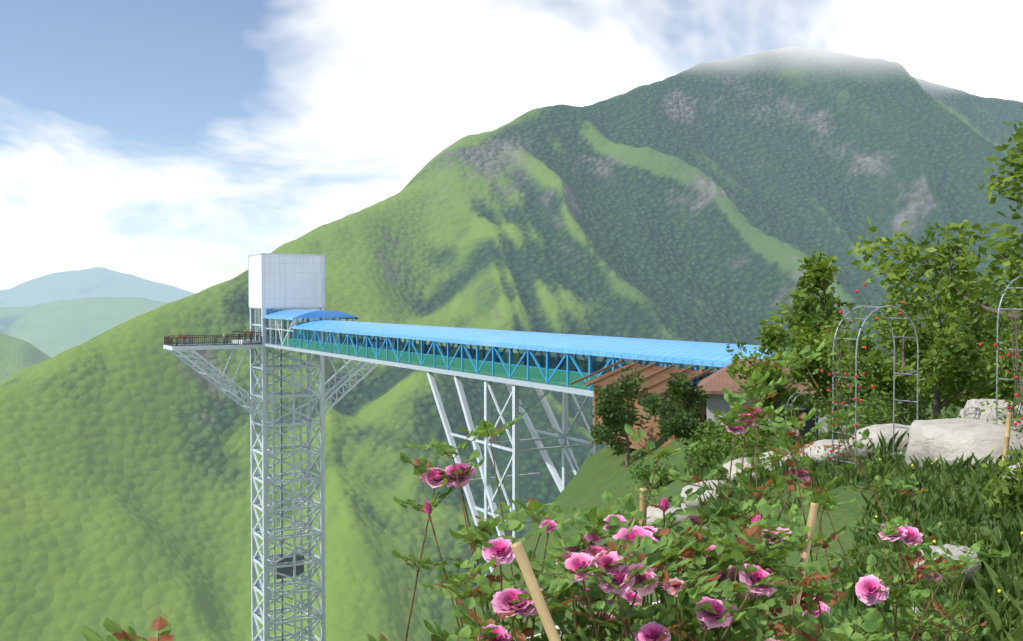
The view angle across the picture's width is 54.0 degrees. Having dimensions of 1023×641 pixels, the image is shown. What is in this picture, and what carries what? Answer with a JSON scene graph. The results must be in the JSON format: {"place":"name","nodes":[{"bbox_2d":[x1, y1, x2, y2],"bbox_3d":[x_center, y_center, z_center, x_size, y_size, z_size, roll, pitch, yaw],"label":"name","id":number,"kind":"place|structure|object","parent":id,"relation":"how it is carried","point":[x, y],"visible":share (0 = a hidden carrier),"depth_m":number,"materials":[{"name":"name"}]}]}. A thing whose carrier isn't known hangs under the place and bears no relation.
{"place":"outdoors","nodes":[
{"label":"outdoors","id":0,"kind":"place"},
{"bbox_2d":[0,46,1022,640],"bbox_3d":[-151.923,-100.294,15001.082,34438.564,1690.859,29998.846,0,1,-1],"label":"mountain","id":1,"kind":"structure","parent":0,"point":[714,200],"depth_m":1501.80,"materials":[{"name":"green plant"}]},
{"bbox_2d":[82,616,204,640],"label":"rose bush","id":2,"kind":"object","parent":1,"relation":"on","point":[161,625],"visible":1,"depth_m":1.44,"materials":[{"name":"green plant"}]},
{"bbox_2d":[248,253,325,640],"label":"lift tower","id":3,"kind":"structure","parent":1,"relation":"on","point":[279,281],"depth_m":150.56,"materials":[{"name":"metal"}]},
{"bbox_2d":[163,331,394,417],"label":"viewing platform","id":4,"kind":"structure","parent":3,"relation":"attached to","point":[241,342],"depth_m":146.84,"materials":[{"name":"metal"}]},
{"bbox_2d":[434,547,514,640],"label":"rose bush","id":5,"kind":"object","parent":1,"relation":"on","point":[449,591],"visible":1,"depth_m":2.17,"materials":[{"name":"green plant"}]},
{"bbox_2d":[427,372,598,575],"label":"bridge trestle","id":6,"kind":"object","parent":1,"relation":"on","point":[490,505],"visible":0.42,"depth_m":89.21,"materials":[{"name":"metal"}]},
{"bbox_2d":[263,309,868,413],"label":"covered bridge","id":7,"kind":"structure","parent":6,"relation":"on","point":[530,368],"depth_m":89.39,"materials":[{"name":"blue paint"}]},
{"bbox_2d":[510,541,560,640],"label":"bamboo stake","id":8,"kind":"object","parent":1,"relation":"on","point":[535,592],"visible":1,"depth_m":2.16,"materials":[{"name":"beige wood"}]},
{"bbox_2d":[515,601,659,640],"bbox_3d":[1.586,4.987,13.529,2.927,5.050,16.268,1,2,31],"label":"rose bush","id":9,"kind":"object","parent":1,"relation":"on","point":[569,629],"visible":0.02,"depth_m":9.90,"materials":[{"name":"green plant"}]},
{"bbox_2d":[590,366,648,467],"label":"tree","id":10,"kind":"object","parent":1,"relation":"on","point":[614,415],"visible":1,"depth_m":57.45,"materials":[{"name":"green plant"}]},
{"bbox_2d":[367,368,894,640],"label":"rose bush","id":11,"kind":"object","parent":1,"relation":"on","point":[732,593],"visible":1,"depth_m":2.69,"materials":[{"name":"green plant"}]},
{"bbox_2d":[570,360,712,450],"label":"house","id":12,"kind":"structure","parent":1,"relation":"on","point":[658,377],"depth_m":62.59,"materials":[{"name":"brown wood"}]},
{"bbox_2d":[639,488,646,607],"bbox_3d":[0.434,1.612,3.367,0.035,2.104,0.027,0,1,-1],"label":"bamboo stake","id":13,"kind":"object","parent":1,"relation":"on","point":[643,504],"visible":0.23,"depth_m":3.33,"materials":[{"name":"beige wood"}]},
{"bbox_2d":[614,453,687,491],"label":"shrub","id":14,"kind":"object","parent":1,"relation":"on","point":[646,475],"visible":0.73,"depth_m":44.87,"materials":[{"name":"green plant"}]},
{"bbox_2d":[647,503,688,527],"bbox_3d":[3.252,3.942,20.272,1.451,0.382,1.154,0,1,-18],"label":"boulder","id":15,"kind":"object","parent":1,"relation":"on","point":[654,513],"visible":0.31,"depth_m":19.87,"materials":[{"name":"stone"}]},
{"bbox_2d":[634,372,717,464],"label":"tree","id":16,"kind":"object","parent":1,"relation":"on","point":[675,423],"visible":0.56,"depth_m":46.51,"materials":[{"name":"green plant"}]},
{"bbox_2d":[680,480,723,509],"bbox_3d":[3.794,3.325,19.158,1.064,0.411,1.469,1,2,28],"label":"boulder","id":17,"kind":"object","parent":1,"relation":"on","point":[694,504],"visible":0.4,"depth_m":18.72,"materials":[{"name":"stone"}]},
{"bbox_2d":[673,418,738,476],"bbox_3d":[5.490,3.806,28.889,1.911,2.009,2.077,0,1,-18],"label":"shrub","id":18,"kind":"object","parent":1,"relation":"on","point":[708,448],"visible":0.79,"depth_m":28.57,"materials":[{"name":"green plant"}]},
{"bbox_2d":[682,420,752,453],"bbox_3d":[8.692,4.903,39.732,3.949,2.333,2.266,-1,2,-32],"label":"shrub","id":19,"kind":"object","parent":1,"relation":"on","point":[698,433],"visible":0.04,"depth_m":39.66,"materials":[{"name":"green plant"}]},
{"bbox_2d":[691,411,751,457],"bbox_3d":[7.030,3.819,32.923,2.201,2.091,2.762,1,2,43],"label":"shrub","id":20,"kind":"object","parent":1,"relation":"on","point":[716,428],"visible":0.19,"depth_m":32.68,"materials":[{"name":"green plant"}]},
{"bbox_2d":[722,457,760,481],"bbox_3d":[4.419,2.749,18.248,1.051,0.417,1.594,1,2,32],"label":"boulder","id":21,"kind":"object","parent":1,"relation":"on","point":[734,468],"visible":0.19,"depth_m":17.93,"materials":[{"name":"stone"}]},
{"bbox_2d":[714,403,798,455],"bbox_3d":[6.346,2.922,25.913,2.289,1.810,2.022,0,1,-1],"label":"shrub","id":22,"kind":"object","parent":1,"relation":"on","point":[721,427],"visible":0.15,"depth_m":25.64,"materials":[{"name":"green plant"}]},
{"bbox_2d":[715,401,815,456],"bbox_3d":[5.513,2.555,22.088,1.969,1.637,1.880,0,1,-1],"label":"shrub","id":23,"kind":"object","parent":1,"relation":"on","point":[751,435],"visible":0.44,"depth_m":21.94,"materials":[{"name":"green plant"}]},
{"bbox_2d":[759,448,802,470],"bbox_3d":[4.951,2.475,17.463,1.367,0.410,1.030,-1,2,-29],"label":"boulder","id":24,"kind":"object","parent":1,"relation":"on","point":[767,454],"visible":0.06,"depth_m":17.24,"materials":[{"name":"stone"}]},
{"bbox_2d":[697,359,871,438],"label":"house","id":25,"kind":"structure","parent":1,"relation":"on","point":[713,383],"depth_m":50.10,"materials":[{"name":"paint"}]},
{"bbox_2d":[725,314,846,436],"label":"tree by house","id":26,"kind":"object","parent":1,"relation":"on","point":[775,375],"visible":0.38,"depth_m":42.41,"materials":[{"name":"green plant"}]},
{"bbox_2d":[786,502,818,634],"bbox_3d":[0.748,1.315,2.964,0.427,1.524,0.026,-1,2,-30],"label":"bamboo stake","id":27,"kind":"object","parent":1,"relation":"in","point":[811,520],"visible":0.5,"depth_m":3.03,"materials":[{"name":"beige wood"}]},
{"bbox_2d":[786,391,820,439],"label":"garden arch","id":28,"kind":"structure","parent":1,"relation":"on","point":[793,401],"depth_m":37.97,"materials":[{"name":"grey metal"}]},
{"bbox_2d":[803,439,831,457],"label":"boulder","id":29,"kind":"object","parent":1,"relation":"on","point":[811,446],"visible":0.04,"depth_m":16.61,"materials":[{"name":"stone"}]},
{"bbox_2d":[769,248,892,433],"bbox_3d":[11.233,1.096,35.700,4.735,7.425,6.413,0,1,-1],"label":"tree by house","id":30,"kind":"object","parent":1,"relation":"on","point":[806,320],"visible":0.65,"depth_m":35.19,"materials":[{"name":"green plant"}]},
{"bbox_2d":[793,287,876,364],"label":"tree","id":31,"kind":"object","parent":1,"relation":"on","point":[848,327],"depth_m":55.79,"materials":[{"name":"green plant"}]},
{"bbox_2d":[810,439,868,466],"bbox_3d":[4.929,1.983,15.038,1.161,0.360,0.712,-1,2,-35],"label":"boulder","id":32,"kind":"object","parent":1,"relation":"on","point":[822,452],"visible":0.44,"depth_m":14.74,"materials":[{"name":"stone"}]},
{"bbox_2d":[812,378,909,437],"bbox_3d":[6.746,1.988,19.335,1.785,1.818,2.230,0,1,9],"label":"shrub","id":33,"kind":"object","parent":1,"relation":"on","point":[879,419],"visible":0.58,"depth_m":19.08,"materials":[{"name":"green plant"}]},
{"bbox_2d":[804,283,921,471],"bbox_3d":[4.938,0.896,13.650,1.841,2.872,1.181,0,1,-17],"label":"climbing rose","id":34,"kind":"object","parent":1,"relation":"on","point":[850,378],"visible":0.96,"depth_m":13.54,"materials":[{"name":"green plant"}]},
{"bbox_2d":[832,305,918,471],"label":"garden arch","id":35,"kind":"structure","parent":1,"relation":"on","point":[886,318],"depth_m":13.77,"materials":[{"name":"grey metal"}]},
{"bbox_2d":[748,341,1010,640],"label":"rose bush","id":36,"kind":"object","parent":1,"relation":"on","point":[871,588],"visible":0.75,"depth_m":4.22,"materials":[{"name":"green plant"}]},
{"bbox_2d":[849,423,909,455],"bbox_3d":[5.928,1.878,15.849,1.226,0.446,0.952,0,1,-12],"label":"boulder","id":37,"kind":"object","parent":1,"relation":"on","point":[886,430],"visible":0.44,"depth_m":15.53,"materials":[{"name":"stone"}]},
{"bbox_2d":[849,395,921,425],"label":"shrub","id":38,"kind":"object","parent":1,"relation":"on","point":[886,412],"visible":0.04,"depth_m":31.37,"materials":[{"name":"green plant"}]},
{"bbox_2d":[816,259,995,423],"bbox_3d":[9.255,0.689,23.458,3.931,4.381,2.627,1,2,41],"label":"crest tree","id":39,"kind":"object","parent":1,"relation":"on","point":[880,368],"visible":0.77,"depth_m":23.47,"materials":[{"name":"green plant"}]},
{"bbox_2d":[873,386,942,423],"bbox_3d":[9.338,2.054,24.231,1.725,1.764,2.100,1,2,41],"label":"shrub","id":40,"kind":"object","parent":1,"relation":"on","point":[913,411],"visible":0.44,"depth_m":24.16,"materials":[{"name":"green plant"}]},
{"bbox_2d":[853,260,995,417],"bbox_3d":[11.265,0.746,26.881,3.006,4.787,4.733,1,2,41],"label":"crest tree","id":41,"kind":"object","parent":1,"relation":"on","point":[957,383],"visible":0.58,"depth_m":26.37,"materials":[{"name":"green plant"}]},
{"bbox_2d":[846,107,1022,402],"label":"tree","id":42,"kind":"object","parent":1,"relation":"on","point":[909,254],"visible":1,"depth_m":21.42,"materials":[{"name":"green plant"}]},
{"bbox_2d":[914,544,980,585],"bbox_3d":[3.391,1.905,7.822,0.552,0.277,0.470,-1,1,-24],"label":"boulder","id":43,"kind":"object","parent":1,"relation":"on","point":[955,551],"visible":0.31,"depth_m":7.67,"materials":[{"name":"stone"}]},
{"bbox_2d":[891,250,1022,410],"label":"crest tree","id":44,"kind":"object","parent":1,"relation":"on","point":[976,327],"visible":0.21,"depth_m":29.49,"materials":[{"name":"green plant"}]},
{"bbox_2d":[904,418,1022,470],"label":"boulder","id":45,"kind":"object","parent":1,"relation":"on","point":[950,439],"visible":0.62,"depth_m":12.64,"materials":[{"name":"stone"}]},
{"bbox_2d":[917,270,1020,400],"bbox_3d":[15.554,1.123,33.012,4.421,5.722,3.663,0,1,-1],"label":"crest tree","id":46,"kind":"object","parent":1,"relation":"on","point":[1005,391],"visible":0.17,"depth_m":32.85,"materials":[{"name":"green plant"}]},
{"bbox_2d":[947,269,1022,396],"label":"climbing rose","id":47,"kind":"object","parent":1,"relation":"on","point":[1006,297],"visible":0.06,"depth_m":37.33,"materials":[{"name":"green plant"}]},
{"bbox_2d":[963,399,1015,419],"bbox_3d":[6.923,1.390,14.547,0.708,0.490,0.833,1,2,32],"label":"boulder","id":48,"kind":"object","parent":1,"relation":"on","point":[972,408],"visible":0.29,"depth_m":14.32,"materials":[{"name":"stone"}]},
{"bbox_2d":[957,401,1022,417],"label":"boulder","id":49,"kind":"object","parent":1,"relation":"on","point":[962,410],"visible":0.04,"depth_m":16.20,"materials":[{"name":"stone"}]},
{"bbox_2d":[969,247,1022,435],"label":"climbing rose","id":50,"kind":"object","parent":1,"relation":"on","point":[1001,355],"visible":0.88,"depth_m":12.71,"materials":[{"name":"green plant"}]},
{"bbox_2d":[981,446,1022,517],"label":"shrub","id":51,"kind":"object","parent":1,"relation":"on","point":[1006,487],"visible":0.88,"depth_m":9.29,"materials":[{"name":"green plant"}]},
{"bbox_2d":[1001,412,1012,466],"bbox_3d":[5.802,1.793,11.842,0.208,1.416,0.068,0,1,-1],"label":"bamboo stake","id":52,"kind":"object","parent":1,"relation":"on","point":[1007,433],"visible":0.33,"depth_m":11.81,"materials":[{"name":"beige wood"}]},
{"bbox_2d":[991,360,1022,401],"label":"shrub","id":53,"kind":"object","parent":1,"relation":"on","point":[1012,382],"visible":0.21,"depth_m":30.28,"materials":[{"name":"green plant"}]},
{"bbox_2d":[996,275,1022,423],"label":"garden arch","id":54,"kind":"structure","parent":1,"relation":"on","point":[1007,287],"depth_m":12.90,"materials":[{"name":"grey metal"}]},
{"bbox_2d":[1002,462,1021,486],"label":"boulder","id":55,"kind":"object","parent":1,"relation":"on","point":[1010,466],"visible":0.15,"depth_m":10.43,"materials":[{"name":"stone"}]},
{"bbox_2d":[1002,347,1022,401],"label":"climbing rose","id":56,"kind":"object","parent":1,"relation":"on","point":[1019,374],"visible":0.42,"depth_m":17.21,"materials":[{"name":"green plant"}]},
{"bbox_2d":[0,0,1022,292],"label":"sky","id":57,"kind":"structure","parent":0,"point":[175,143],"materials":[{"name":"white"}]},
{"bbox_2d":[682,399,1022,640],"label":"tall grass","id":58,"kind":"structure","parent":0,"point":[995,585],"depth_m":9.61,"materials":[{"name":"green plant"}]}
]}

